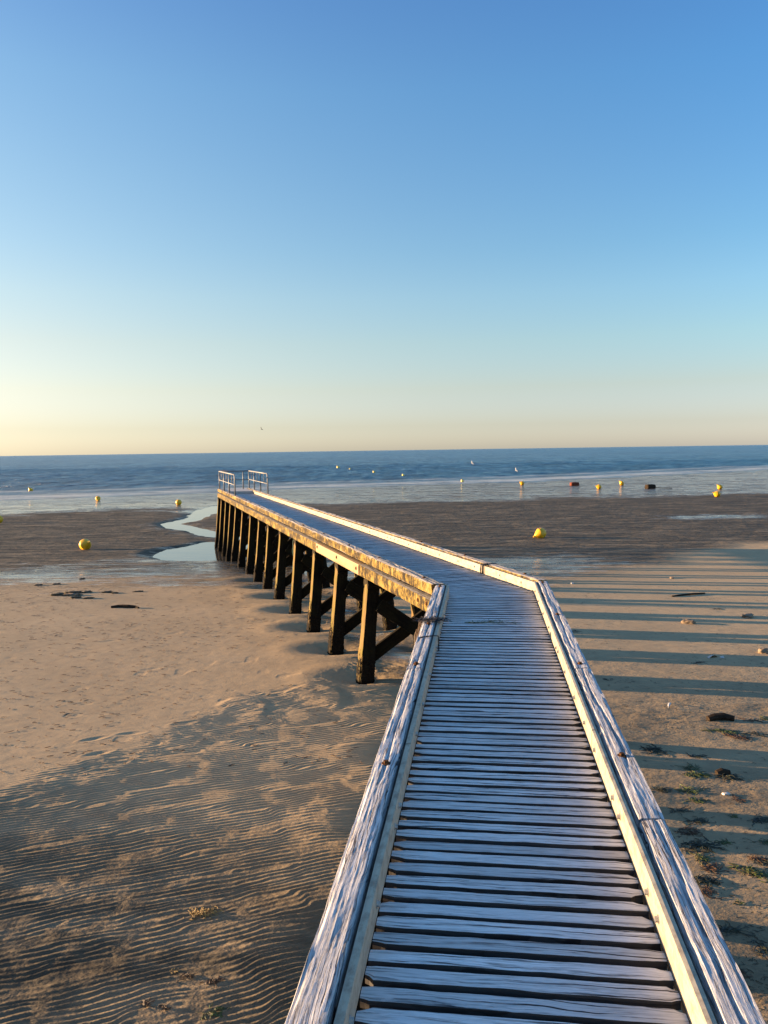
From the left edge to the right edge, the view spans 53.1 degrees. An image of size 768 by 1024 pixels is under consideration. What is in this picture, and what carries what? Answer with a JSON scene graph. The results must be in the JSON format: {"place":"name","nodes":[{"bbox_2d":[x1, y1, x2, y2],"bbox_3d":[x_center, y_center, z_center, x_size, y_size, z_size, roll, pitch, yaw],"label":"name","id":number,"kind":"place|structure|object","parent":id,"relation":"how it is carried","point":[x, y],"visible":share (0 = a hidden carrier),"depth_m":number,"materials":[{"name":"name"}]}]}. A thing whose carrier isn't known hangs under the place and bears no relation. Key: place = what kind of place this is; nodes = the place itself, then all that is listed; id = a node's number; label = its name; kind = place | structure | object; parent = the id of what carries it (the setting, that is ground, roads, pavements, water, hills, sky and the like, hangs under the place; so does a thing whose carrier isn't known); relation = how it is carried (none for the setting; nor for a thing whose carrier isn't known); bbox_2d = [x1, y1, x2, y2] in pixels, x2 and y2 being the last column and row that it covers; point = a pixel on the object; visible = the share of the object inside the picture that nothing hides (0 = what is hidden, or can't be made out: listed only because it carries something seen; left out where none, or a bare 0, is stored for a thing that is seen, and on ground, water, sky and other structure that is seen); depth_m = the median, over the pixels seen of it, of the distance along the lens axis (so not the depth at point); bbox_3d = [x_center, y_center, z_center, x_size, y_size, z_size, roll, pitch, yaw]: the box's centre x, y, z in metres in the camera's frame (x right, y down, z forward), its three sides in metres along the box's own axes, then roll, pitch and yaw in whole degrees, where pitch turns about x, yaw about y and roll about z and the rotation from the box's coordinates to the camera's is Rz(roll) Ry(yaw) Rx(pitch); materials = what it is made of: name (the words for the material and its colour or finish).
{"place":"outdoors","nodes":[
{"label":"outdoors","id":0,"kind":"place"},
{"bbox_2d":[153,506,265,560],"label":"tide pool water","id":1,"kind":"structure","parent":0,"point":[205,551],"depth_m":31.63,"materials":[{"name":"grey liquid"}]},
{"bbox_2d":[0,470,767,1023],"bbox_3d":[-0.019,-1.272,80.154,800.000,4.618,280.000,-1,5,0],"label":"sand","id":2,"kind":"structure","parent":0,"point":[110,874],"depth_m":9.47,"materials":[{"name":"beige sand"}]},
{"bbox_2d":[51,592,63,595],"bbox_3d":[-7.753,1.973,18.354,0.381,0.098,0.249,-2,5,-11],"label":"stone","id":3,"kind":"object","parent":2,"relation":"on","point":[57,594],"visible":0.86,"depth_m":18.29,"materials":[{"name":"grey stone"}]},
{"bbox_2d":[63,593,82,595],"bbox_3d":[-7.417,1.974,18.301,0.494,0.079,0.208,-1,5,-5],"label":"stone","id":4,"kind":"object","parent":2,"relation":"on","point":[73,594],"visible":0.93,"depth_m":18.24,"materials":[{"name":"grey stone"}]},
{"bbox_2d":[64,590,84,592],"bbox_3d":[-7.543,1.962,18.746,0.545,0.080,0.211,-1,5,0],"label":"stone","id":5,"kind":"object","parent":2,"relation":"on","point":[72,591],"visible":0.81,"depth_m":18.68,"materials":[{"name":"grey stone"}]},
{"bbox_2d":[79,539,90,549],"bbox_3d":[-12.049,1.317,31.092,0.537,0.470,0.464,-1,5,3],"label":"buoy","id":6,"kind":"object","parent":2,"relation":"on","point":[84,544],"visible":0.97,"depth_m":30.91,"materials":[{"name":"yellow plastic"}]},
{"bbox_2d":[111,605,139,608],"bbox_3d":[-5.558,2.036,16.549,0.658,0.081,0.124,0,5,9],"label":"driftwood","id":7,"kind":"object","parent":2,"relation":"on","point":[125,606],"visible":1,"depth_m":16.54,"materials":[{"name":"black wood"}]},
{"bbox_2d":[138,997,154,1009],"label":"seaweed","id":8,"kind":"object","parent":2,"relation":"on","point":[146,1003],"visible":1,"depth_m":4.47,"materials":[{"name":"brown plant"}]},
{"bbox_2d":[156,1004,171,1011],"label":"seaweed","id":9,"kind":"object","parent":2,"relation":"on","point":[164,1006],"visible":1,"depth_m":4.43,"materials":[{"name":"brown plant"}]},
{"bbox_2d":[0,584,371,774],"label":"shell scraps","id":10,"kind":"object","parent":2,"relation":"on","point":[130,676],"visible":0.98,"depth_m":11.09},
{"bbox_2d":[176,971,195,982],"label":"seaweed","id":11,"kind":"object","parent":2,"relation":"on","point":[190,974],"visible":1,"depth_m":4.70,"materials":[{"name":"plant"}]},
{"bbox_2d":[183,906,223,920],"bbox_3d":[-1.255,2.772,5.356,0.273,0.055,0.180,-1,5,0],"label":"seaweed","id":12,"kind":"object","parent":2,"relation":"on","point":[200,912],"visible":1,"depth_m":5.34,"materials":[{"name":"plant"}]},
{"bbox_2d":[199,976,224,988],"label":"seaweed","id":13,"kind":"object","parent":2,"relation":"on","point":[215,981],"visible":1,"depth_m":4.65,"materials":[{"name":"brown plant"}]},
{"bbox_2d":[197,1002,230,1020],"bbox_3d":[-0.984,2.856,4.398,0.164,0.014,0.152,1,5,20],"label":"seaweed","id":14,"kind":"object","parent":2,"relation":"on","point":[220,1009],"visible":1,"depth_m":4.39,"materials":[{"name":"green plant"}]},
{"bbox_2d":[214,470,765,1023],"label":"jetty","id":15,"kind":"object","parent":2,"relation":"on","point":[512,854],"visible":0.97,"depth_m":3.19,"materials":[{"name":"wood"}]},
{"bbox_2d":[414,622,421,644],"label":"hanging weed","id":16,"kind":"object","parent":15,"relation":"hanging from","point":[417,631],"visible":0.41,"depth_m":6.54,"materials":[{"name":"beige plant"}]},
{"bbox_2d":[419,635,438,650],"bbox_3d":[0.349,1.058,6.108,0.198,0.153,0.012,-2,5,-19],"label":"cord","id":17,"kind":"object","parent":15,"relation":"attached to","point":[431,636],"visible":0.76,"depth_m":6.12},
{"bbox_2d":[411,615,451,624],"bbox_3d":[0.418,0.929,6.666,0.364,0.033,0.308,-1,5,0],"label":"seaweed tangle","id":18,"kind":"object","parent":15,"relation":"on","point":[431,618],"visible":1,"depth_m":6.67,"materials":[{"name":"plant"}]},
{"bbox_2d":[451,619,514,623],"bbox_3d":[0.945,1.012,7.136,0.656,0.010,0.200,0,5,12],"label":"seaweed wisp","id":19,"kind":"object","parent":15,"relation":"on","point":[489,621],"visible":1,"depth_m":7.11,"materials":[{"name":"plant"}]},
{"bbox_2d":[480,563,497,573],"bbox_3d":[1.360,0.737,9.890,0.240,0.159,0.107,-2,5,-15],"label":"cord","id":20,"kind":"object","parent":15,"relation":"attached to","point":[483,564],"visible":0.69,"depth_m":9.86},
{"bbox_2d":[533,528,545,537],"bbox_3d":[6.735,0.916,33.203,0.537,0.470,0.464,1,5,22],"label":"buoy","id":21,"kind":"object","parent":2,"relation":"on","point":[540,532],"visible":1,"depth_m":33.03,"materials":[{"name":"yellow plastic"}]},
{"bbox_2d":[645,484,655,488],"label":"mooring block","id":22,"kind":"object","parent":2,"relation":"on","point":[650,486],"depth_m":73.29,"materials":[{"name":"black concrete"}]},
{"bbox_2d":[639,744,672,756],"bbox_3d":[2.866,2.509,8.124,0.341,0.031,0.335,2,6,36],"label":"seaweed","id":23,"kind":"object","parent":2,"relation":"on","point":[653,749],"visible":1,"depth_m":8.12,"materials":[{"name":"green plant"}]},
{"bbox_2d":[555,585,767,1016],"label":"seaweed scraps","id":24,"kind":"object","parent":2,"relation":"on","point":[711,786],"visible":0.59,"depth_m":6.95,"materials":[{"name":"plant"}]},
{"bbox_2d":[650,785,672,792],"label":"seaweed","id":25,"kind":"object","parent":2,"relation":"on","point":[660,789],"visible":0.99,"depth_m":7.17,"materials":[{"name":"plant"}]},
{"bbox_2d":[668,805,696,814],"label":"seaweed","id":26,"kind":"object","parent":2,"relation":"on","point":[685,809],"visible":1,"depth_m":6.76,"materials":[{"name":"green plant"}]},
{"bbox_2d":[672,826,702,835],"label":"seaweed","id":27,"kind":"object","parent":2,"relation":"on","point":[692,831],"visible":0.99,"depth_m":6.38,"materials":[{"name":"green plant"}]},
{"bbox_2d":[675,762,701,770],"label":"seaweed","id":28,"kind":"object","parent":2,"relation":"on","point":[689,768],"visible":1,"depth_m":7.67,"materials":[{"name":"green plant"}]},
{"bbox_2d":[681,619,695,623],"bbox_3d":[5.625,2.040,14.214,0.264,0.113,0.171,2,5,29],"label":"stone","id":29,"kind":"object","parent":2,"relation":"on","point":[687,621],"visible":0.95,"depth_m":14.16,"materials":[{"name":"beige stone"}]},
{"bbox_2d":[672,593,704,596],"bbox_3d":[6.769,1.832,17.110,0.896,0.046,0.054,-2,5,-19],"label":"stick","id":30,"kind":"object","parent":2,"relation":"on","point":[687,594],"visible":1,"depth_m":17.09,"materials":[{"name":"black wood"}]},
{"bbox_2d":[675,784,704,795],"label":"seaweed","id":31,"kind":"object","parent":2,"relation":"on","point":[689,791],"visible":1,"depth_m":7.16,"materials":[{"name":"green plant"}]},
{"bbox_2d":[682,770,710,778],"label":"seaweed","id":32,"kind":"object","parent":2,"relation":"on","point":[694,773],"visible":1,"depth_m":7.50,"materials":[{"name":"green plant"}]},
{"bbox_2d":[683,796,709,803],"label":"seaweed","id":33,"kind":"object","parent":2,"relation":"on","point":[699,800],"visible":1,"depth_m":6.95,"materials":[{"name":"green plant"}]},
{"bbox_2d":[686,752,709,758],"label":"seaweed","id":34,"kind":"object","parent":2,"relation":"on","point":[692,755],"visible":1,"depth_m":7.96,"materials":[{"name":"plant"}]},
{"bbox_2d":[681,816,715,825],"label":"seaweed","id":35,"kind":"object","parent":2,"relation":"on","point":[697,819],"visible":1,"depth_m":6.56,"materials":[{"name":"green plant"}]},
{"bbox_2d":[679,836,724,854],"bbox_3d":[2.526,2.663,6.151,0.401,0.030,0.255,-2,5,-15],"label":"seaweed","id":36,"kind":"object","parent":2,"relation":"on","point":[700,843],"visible":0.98,"depth_m":6.14,"materials":[{"name":"green plant"}]},
{"bbox_2d":[688,851,715,865],"bbox_3d":[2.469,2.681,5.981,0.171,0.021,0.205,-3,5,-27],"label":"seaweed","id":37,"kind":"object","parent":2,"relation":"on","point":[701,858],"visible":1,"depth_m":5.97,"materials":[{"name":"green plant"}]},
{"bbox_2d":[694,873,723,888],"bbox_3d":[2.333,2.701,5.641,0.314,0.028,0.217,-1,5,0],"label":"seaweed","id":38,"kind":"object","parent":2,"relation":"on","point":[706,878],"visible":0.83,"depth_m":5.64,"materials":[{"name":"green plant"}]},
{"bbox_2d":[700,885,723,898],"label":"seaweed","id":39,"kind":"object","parent":2,"relation":"on","point":[706,894],"visible":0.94,"depth_m":5.50,"materials":[{"name":"plant"}]},
{"bbox_2d":[700,862,728,875],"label":"seaweed","id":40,"kind":"object","parent":2,"relation":"on","point":[706,868],"visible":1,"depth_m":5.82,"materials":[{"name":"plant"}]},
{"bbox_2d":[712,491,719,496],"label":"buoy","id":41,"kind":"object","parent":2,"relation":"on","point":[716,493],"visible":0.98,"depth_m":58.46,"materials":[{"name":"yellow plastic"}]},
{"bbox_2d":[706,713,734,720],"bbox_3d":[3.950,2.409,9.027,0.323,0.097,0.117,-1,5,0],"label":"driftwood","id":42,"kind":"object","parent":2,"relation":"on","point":[719,716],"visible":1,"depth_m":9.00,"materials":[{"name":"brown wood"}]},
{"bbox_2d":[707,838,734,845],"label":"seaweed","id":43,"kind":"object","parent":2,"relation":"on","point":[724,842],"visible":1,"depth_m":6.21,"materials":[{"name":"green plant"}]},
{"bbox_2d":[715,768,730,774],"bbox_3d":[3.307,2.536,7.511,0.142,0.073,0.074,-1,5,0],"label":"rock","id":44,"kind":"object","parent":2,"relation":"on","point":[722,771],"visible":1,"depth_m":7.49,"materials":[{"name":"brown stone"}]},
{"bbox_2d":[709,773,744,781],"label":"seaweed","id":45,"kind":"object","parent":2,"relation":"on","point":[730,777],"visible":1,"depth_m":7.43,"materials":[{"name":"green plant"}]},
{"bbox_2d":[709,728,745,735],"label":"seaweed","id":46,"kind":"object","parent":2,"relation":"on","point":[726,730],"visible":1,"depth_m":8.65,"materials":[{"name":"green plant"}]},
{"bbox_2d":[718,920,755,936],"bbox_3d":[2.303,2.742,5.079,0.310,0.019,0.183,-1,5,0],"label":"seaweed","id":47,"kind":"object","parent":2,"relation":"on","point":[724,928],"visible":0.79,"depth_m":5.06,"materials":[{"name":"green plant"}]},
{"bbox_2d":[722,733,754,740],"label":"seaweed","id":48,"kind":"object","parent":2,"relation":"on","point":[744,737],"visible":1,"depth_m":8.47,"materials":[{"name":"plant"}]},
{"bbox_2d":[732,794,745,802],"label":"seaweed","id":49,"kind":"object","parent":2,"relation":"on","point":[736,798],"visible":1,"depth_m":6.96,"materials":[{"name":"plant"}]},
{"bbox_2d":[736,963,755,989],"bbox_3d":[2.109,2.784,4.677,0.184,0.012,0.371,-4,6,-35],"label":"seaweed","id":50,"kind":"object","parent":2,"relation":"on","point":[743,971],"visible":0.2,"depth_m":4.62,"materials":[{"name":"plant"}]},
{"bbox_2d":[728,862,767,882],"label":"seaweed","id":51,"kind":"object","parent":2,"relation":"on","point":[758,873],"visible":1,"depth_m":5.75,"materials":[{"name":"green plant"}]},
{"bbox_2d":[742,613,753,618],"bbox_3d":[6.941,1.992,14.674,0.186,0.097,0.290,4,6,44],"label":"stone","id":52,"kind":"object","parent":2,"relation":"on","point":[747,615],"visible":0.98,"depth_m":14.61,"materials":[{"name":"grey stone"}]},
{"bbox_2d":[737,731,767,736],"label":"seaweed","id":53,"kind":"object","parent":2,"relation":"on","point":[745,733],"visible":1,"depth_m":8.57,"materials":[{"name":"plant"}]},
{"bbox_2d":[737,717,767,722],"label":"seaweed","id":54,"kind":"object","parent":2,"relation":"on","point":[752,721],"visible":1,"depth_m":8.98,"materials":[{"name":"plant"}]},
{"bbox_2d":[747,815,767,825],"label":"seaweed","id":55,"kind":"object","parent":2,"relation":"on","point":[756,819],"visible":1,"depth_m":6.57,"materials":[{"name":"plant"}]},
{"bbox_2d":[747,853,767,863],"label":"seaweed","id":56,"kind":"object","parent":2,"relation":"on","point":[756,857],"visible":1,"depth_m":5.95,"materials":[{"name":"plant"}]},
{"bbox_2d":[748,936,767,958],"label":"seaweed","id":57,"kind":"object","parent":2,"relation":"on","point":[765,948],"visible":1,"depth_m":4.89,"materials":[{"name":"plant"}]},
{"bbox_2d":[748,837,767,844],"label":"seaweed","id":58,"kind":"object","parent":2,"relation":"on","point":[763,841],"visible":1,"depth_m":6.21,"materials":[{"name":"plant"}]},
{"bbox_2d":[753,858,767,872],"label":"seaweed","id":59,"kind":"object","parent":2,"relation":"on","point":[765,861],"visible":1,"depth_m":5.88,"materials":[{"name":"plant"}]},
{"bbox_2d":[758,648,767,653],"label":"stone","id":60,"kind":"object","parent":2,"relation":"on","point":[763,650],"visible":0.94,"depth_m":11.96,"materials":[{"name":"beige stone"}]},
{"bbox_2d":[0,445,767,500],"bbox_3d":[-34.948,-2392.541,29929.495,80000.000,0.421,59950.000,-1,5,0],"label":"sea","id":61,"kind":"structure","parent":0,"point":[66,476],"depth_m":180.62,"materials":[{"name":"liquid"}]},
{"bbox_2d":[0,0,767,455],"label":"sky","id":62,"kind":"structure","parent":0,"point":[315,225],"materials":[{"name":"blue"}]},
{"bbox_2d":[570,482,578,485],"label":"mooring block","id":63,"kind":"object","parent":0,"point":[574,483],"depth_m":82.75,"materials":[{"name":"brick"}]}
]}

